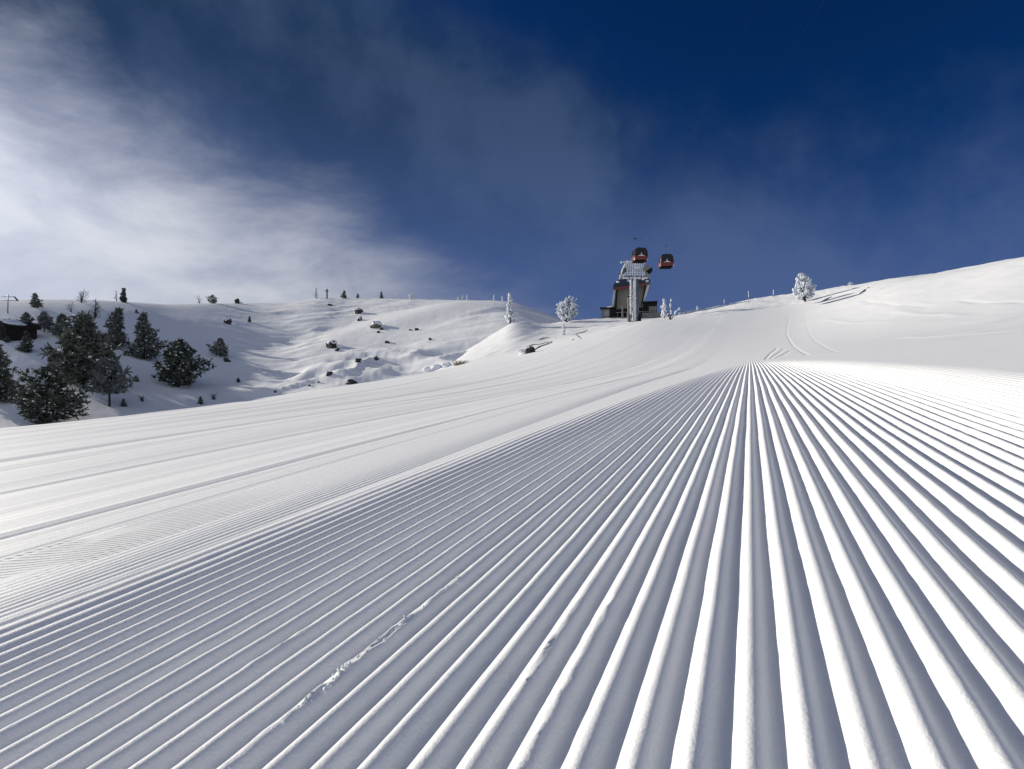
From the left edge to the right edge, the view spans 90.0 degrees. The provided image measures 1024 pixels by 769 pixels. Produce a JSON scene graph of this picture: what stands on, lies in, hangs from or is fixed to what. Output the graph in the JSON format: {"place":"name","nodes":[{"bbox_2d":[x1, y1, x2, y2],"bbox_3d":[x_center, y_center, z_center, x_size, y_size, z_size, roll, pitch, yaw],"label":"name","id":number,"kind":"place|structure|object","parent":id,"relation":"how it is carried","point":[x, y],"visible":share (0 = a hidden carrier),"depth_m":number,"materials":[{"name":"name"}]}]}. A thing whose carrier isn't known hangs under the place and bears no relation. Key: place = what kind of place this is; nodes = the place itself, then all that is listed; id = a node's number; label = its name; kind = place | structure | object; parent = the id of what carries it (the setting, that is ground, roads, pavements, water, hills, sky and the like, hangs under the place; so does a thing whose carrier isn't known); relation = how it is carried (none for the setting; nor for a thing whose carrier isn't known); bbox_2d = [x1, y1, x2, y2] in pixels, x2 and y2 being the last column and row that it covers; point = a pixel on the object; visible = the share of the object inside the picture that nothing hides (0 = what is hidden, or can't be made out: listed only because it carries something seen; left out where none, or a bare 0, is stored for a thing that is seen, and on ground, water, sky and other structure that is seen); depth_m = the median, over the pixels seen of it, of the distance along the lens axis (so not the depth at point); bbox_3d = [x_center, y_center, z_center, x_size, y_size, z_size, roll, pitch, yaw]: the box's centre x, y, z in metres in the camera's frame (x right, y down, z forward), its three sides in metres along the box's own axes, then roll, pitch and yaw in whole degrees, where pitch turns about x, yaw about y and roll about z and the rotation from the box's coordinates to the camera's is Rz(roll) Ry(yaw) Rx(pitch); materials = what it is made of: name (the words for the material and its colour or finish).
{"place":"outdoors","nodes":[
{"label":"outdoors","id":0,"kind":"place"},
{"bbox_2d":[0,298,562,427],"bbox_3d":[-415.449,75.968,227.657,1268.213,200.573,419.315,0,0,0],"label":"snowy hill","id":1,"kind":"structure","parent":0,"point":[280,348],"depth_m":79.77,"materials":[{"name":"white snow"}]},
{"bbox_2d":[1,336,11,342],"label":"sapling","id":2,"kind":"object","parent":1,"relation":"on","point":[5,339],"visible":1,"depth_m":58.33,"materials":[{"name":"green plant"}]},
{"bbox_2d":[0,295,18,312],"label":"drag lift pole","id":3,"kind":"object","parent":1,"relation":"on","point":[8,300],"visible":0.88,"depth_m":69.52,"materials":[{"name":"metal"}]},
{"bbox_2d":[0,342,20,402],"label":"spruce","id":4,"kind":"object","parent":1,"relation":"on","point":[5,361],"visible":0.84,"depth_m":44.74,"materials":[{"name":"green plant"}]},
{"bbox_2d":[0,319,41,340],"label":"wooden hut","id":5,"kind":"object","parent":1,"relation":"on","point":[13,330],"visible":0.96,"depth_m":59.44,"materials":[{"name":"black wood"}]},
{"bbox_2d":[9,311,34,322],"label":"young pine","id":6,"kind":"object","parent":1,"relation":"on","point":[25,316],"visible":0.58,"depth_m":63.84,"materials":[{"name":"green plant"}]},
{"bbox_2d":[14,330,34,352],"bbox_3d":[-54.072,-4.718,56.825,1.688,2.596,1.633,0,0,-38],"label":"young pine","id":7,"kind":"object","parent":1,"relation":"on","point":[25,346],"visible":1,"depth_m":56.61,"materials":[{"name":"green plant"}]},
{"bbox_2d":[30,293,44,307],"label":"spruce","id":8,"kind":"object","parent":1,"relation":"on","point":[35,301],"visible":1,"depth_m":74.66,"materials":[{"name":"green plant"}]},
{"bbox_2d":[35,311,54,331],"bbox_3d":[-58.824,-7.899,64.320,1.995,2.810,2.047,0,0,-20],"label":"young pine","id":9,"kind":"object","parent":1,"relation":"on","point":[44,319],"visible":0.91,"depth_m":64.10,"materials":[{"name":"green plant"}]},
{"bbox_2d":[4,362,96,424],"bbox_3d":[-37.405,0.807,41.493,5.157,5.238,5.589,0,0,-29],"label":"stone pine","id":10,"kind":"object","parent":1,"relation":"on","point":[53,386],"visible":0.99,"depth_m":40.78,"materials":[{"name":"green plant"}]},
{"bbox_2d":[45,313,72,336],"bbox_3d":[-56.453,-7.358,64.261,2.813,3.373,3.154,0,0,0],"label":"young pine","id":11,"kind":"object","parent":1,"relation":"on","point":[57,328],"visible":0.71,"depth_m":63.68,"materials":[{"name":"green plant"}]},
{"bbox_2d":[76,291,88,302],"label":"bare larch","id":12,"kind":"object","parent":1,"relation":"on","point":[81,297],"visible":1,"depth_m":84.31,"materials":[{"name":"grey plant"}]},
{"bbox_2d":[36,310,132,387],"bbox_3d":[-42.652,-3.374,51.355,6.660,8.372,6.084,0,0,0],"label":"stone pine","id":13,"kind":"object","parent":1,"relation":"on","point":[80,357],"visible":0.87,"depth_m":50.11,"materials":[{"name":"green plant"}]},
{"bbox_2d":[90,298,102,317],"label":"bare larch","id":14,"kind":"object","parent":1,"relation":"on","point":[97,308],"visible":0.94,"depth_m":75.81,"materials":[{"name":"grey plant"}]},
{"bbox_2d":[85,356,136,406],"bbox_3d":[-37.256,-0.244,47.474,3.586,4.685,3.639,0,0,0],"label":"stone pine","id":15,"kind":"object","parent":1,"relation":"on","point":[110,377],"visible":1,"depth_m":47.09,"materials":[{"name":"green plant"}]},
{"bbox_2d":[102,307,129,346],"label":"spruce","id":16,"kind":"object","parent":1,"relation":"on","point":[115,326],"visible":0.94,"depth_m":65.94,"materials":[{"name":"green plant"}]},
{"bbox_2d":[119,288,127,302],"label":"spruce","id":17,"kind":"object","parent":1,"relation":"on","point":[123,298],"visible":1,"depth_m":95.55,"materials":[{"name":"green plant"}]},
{"bbox_2d":[119,398,127,406],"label":"sapling","id":18,"kind":"object","parent":1,"relation":"on","point":[123,404],"visible":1,"depth_m":48.11,"materials":[{"name":"green plant"}]},
{"bbox_2d":[123,337,135,351],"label":"bare larch","id":19,"kind":"object","parent":1,"relation":"on","point":[128,345],"visible":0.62,"depth_m":65.62,"materials":[{"name":"plant"}]},
{"bbox_2d":[123,311,167,360],"bbox_3d":[-46.617,-6.116,65.129,4.730,6.489,4.104,0,0,-43],"label":"spruce","id":20,"kind":"object","parent":1,"relation":"on","point":[143,345],"visible":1,"depth_m":64.65,"materials":[{"name":"green plant"}]},
{"bbox_2d":[151,337,216,386],"bbox_3d":[-37.727,-2.385,58.994,5.599,6.092,6.368,0,0,11],"label":"stone pine","id":21,"kind":"object","parent":1,"relation":"on","point":[179,367],"visible":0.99,"depth_m":57.96,"materials":[{"name":"green plant"}]},
{"bbox_2d":[197,396,203,404],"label":"sapling","id":22,"kind":"object","parent":1,"relation":"on","point":[201,400],"visible":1,"depth_m":53.40,"materials":[{"name":"green plant"}]},
{"bbox_2d":[205,295,218,303],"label":"spruce","id":23,"kind":"object","parent":1,"relation":"on","point":[210,299],"visible":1,"depth_m":120.95,"materials":[{"name":"green plant"}]},
{"bbox_2d":[206,337,228,356],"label":"young pine","id":24,"kind":"object","parent":1,"relation":"on","point":[221,350],"visible":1,"depth_m":75.14,"materials":[{"name":"green plant"}]},
{"bbox_2d":[223,319,235,324],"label":"boulder","id":25,"kind":"object","parent":1,"relation":"on","point":[228,321],"visible":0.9,"depth_m":97.94,"materials":[{"name":"grey stone"}]},
{"bbox_2d":[234,298,242,303],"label":"boulder","id":26,"kind":"object","parent":1,"relation":"on","point":[237,300],"visible":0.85,"depth_m":126.98,"materials":[{"name":"grey stone"}]},
{"bbox_2d":[313,287,317,298],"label":"frosted tree","id":27,"kind":"object","parent":1,"relation":"on","point":[315,295],"visible":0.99,"depth_m":142.46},
{"bbox_2d":[326,340,343,347],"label":"boulder","id":28,"kind":"object","parent":1,"relation":"on","point":[331,344],"visible":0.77,"depth_m":82.17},
{"bbox_2d":[340,290,346,297],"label":"spruce","id":29,"kind":"object","parent":1,"relation":"on","point":[343,294],"visible":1,"depth_m":140.04,"materials":[{"name":"green plant"}]},
{"bbox_2d":[346,379,357,384],"bbox_3d":[-19.074,-0.165,61.600,1.848,1.002,1.051,0,0,-24],"label":"boulder","id":30,"kind":"object","parent":1,"relation":"on","point":[351,381],"visible":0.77,"depth_m":61.31,"materials":[{"name":"grey stone"}]},
{"bbox_2d":[355,308,364,313],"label":"boulder","id":31,"kind":"object","parent":1,"relation":"on","point":[358,310],"visible":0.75,"depth_m":111.91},
{"bbox_2d":[355,358,364,362],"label":"boulder","id":32,"kind":"object","parent":1,"relation":"on","point":[358,360],"visible":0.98,"depth_m":68.64,"materials":[{"name":"grey stone"}]},
{"bbox_2d":[370,321,385,327],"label":"boulder","id":33,"kind":"object","parent":1,"relation":"on","point":[376,324],"visible":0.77,"depth_m":94.08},
{"bbox_2d":[423,367,432,371],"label":"buried shrub","id":34,"kind":"object","parent":1,"relation":"on","point":[427,369],"visible":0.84,"depth_m":65.37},
{"bbox_2d":[431,364,441,369],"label":"buried shrub","id":35,"kind":"object","parent":1,"relation":"on","point":[436,367],"visible":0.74,"depth_m":65.47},
{"bbox_2d":[442,362,451,367],"bbox_3d":[-7.444,-2.200,60.595,1.711,0.991,1.044,0,0,-20],"label":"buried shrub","id":36,"kind":"object","parent":1,"relation":"on","point":[446,364],"visible":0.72,"depth_m":60.18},
{"bbox_2d":[619,261,652,321],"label":"lift tower","id":37,"kind":"structure","parent":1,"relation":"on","point":[636,316],"depth_m":74.63,"materials":[{"name":"metal"}]},
{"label":"haul rope","id":38,"kind":"object","parent":37,"relation":"attached to","visible":0},
{"bbox_2d":[631,238,647,262],"bbox_3d":[15.441,-16.253,61.956,1.764,2.840,1.566,0,0,-4],"label":"gondola cabin","id":39,"kind":"object","parent":38,"relation":"hanging from","point":[639,254],"visible":1,"depth_m":61.31,"materials":[{"name":"red metal"}]},
{"bbox_2d":[658,245,673,268],"bbox_3d":[19.228,-15.989,63.956,1.764,2.840,1.566,0,0,5],"label":"gondola cabin","id":40,"kind":"object","parent":38,"relation":"hanging from","point":[666,261],"visible":1,"depth_m":63.32,"materials":[{"name":"red metal"}]},
{"bbox_2d":[504,293,516,323],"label":"frosted tree","id":41,"kind":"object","parent":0,"point":[509,313],"depth_m":81.81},
{"bbox_2d":[0,257,1023,768],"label":"snow slope","id":42,"kind":"structure","parent":0,"point":[782,531],"depth_m":1.06,"materials":[{"name":"white snow"}]},
{"bbox_2d":[213,573,464,768],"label":"snow crumbs","id":43,"kind":"object","parent":42,"relation":"on","point":[347,664],"visible":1,"depth_m":0.69,"materials":[{"name":"white snow"}]},
{"bbox_2d":[452,360,467,365],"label":"dry grass","id":44,"kind":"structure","parent":42,"relation":"on","point":[457,364],"depth_m":54.47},
{"bbox_2d":[518,349,525,354],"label":"snow slab","id":45,"kind":"structure","parent":42,"relation":"on","point":[521,351],"depth_m":46.57,"materials":[{"name":"white snow"}]},
{"bbox_2d":[525,346,535,353],"bbox_3d":[1.686,-2.966,46.136,0.997,0.950,0.600,0,0,3],"label":"boulder","id":46,"kind":"object","parent":42,"relation":"on","point":[530,349],"visible":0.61,"depth_m":46.00,"materials":[{"name":"grey stone"}]},
{"bbox_2d":[561,323,565,334],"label":"frosted bush","id":47,"kind":"object","parent":42,"relation":"on","point":[563,330],"visible":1,"depth_m":67.02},
{"bbox_2d":[556,296,579,321],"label":"frosted pine","id":48,"kind":"object","parent":42,"relation":"on","point":[566,315],"visible":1,"depth_m":87.02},
{"bbox_2d":[627,296,630,321],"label":"cable pillar","id":49,"kind":"structure","parent":42,"relation":"on","point":[628,313],"depth_m":76.12,"materials":[{"name":"black metal"}]},
{"bbox_2d":[600,279,660,318],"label":"gondola station","id":50,"kind":"object","parent":42,"relation":"on","point":[621,293],"visible":0.63,"depth_m":95.50,"materials":[{"name":"black metal"}]},
{"bbox_2d":[661,299,667,317],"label":"frosted pine","id":51,"kind":"object","parent":42,"relation":"on","point":[664,314],"visible":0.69,"depth_m":78.67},
{"bbox_2d":[661,299,679,319],"bbox_3d":[19.701,-9.351,63.692,2.522,2.704,0.398,0,0,0],"label":"forked shrub","id":52,"kind":"object","parent":42,"relation":"on","point":[667,313],"visible":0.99,"depth_m":63.64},
{"bbox_2d":[792,273,816,301],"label":"frosted pine","id":53,"kind":"object","parent":42,"relation":"on","point":[803,286],"visible":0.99,"depth_m":68.44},
{"bbox_2d":[0,0,1023,319],"label":"sky","id":54,"kind":"structure","parent":0,"point":[160,151],"materials":[{"name":"blue"}]}
]}

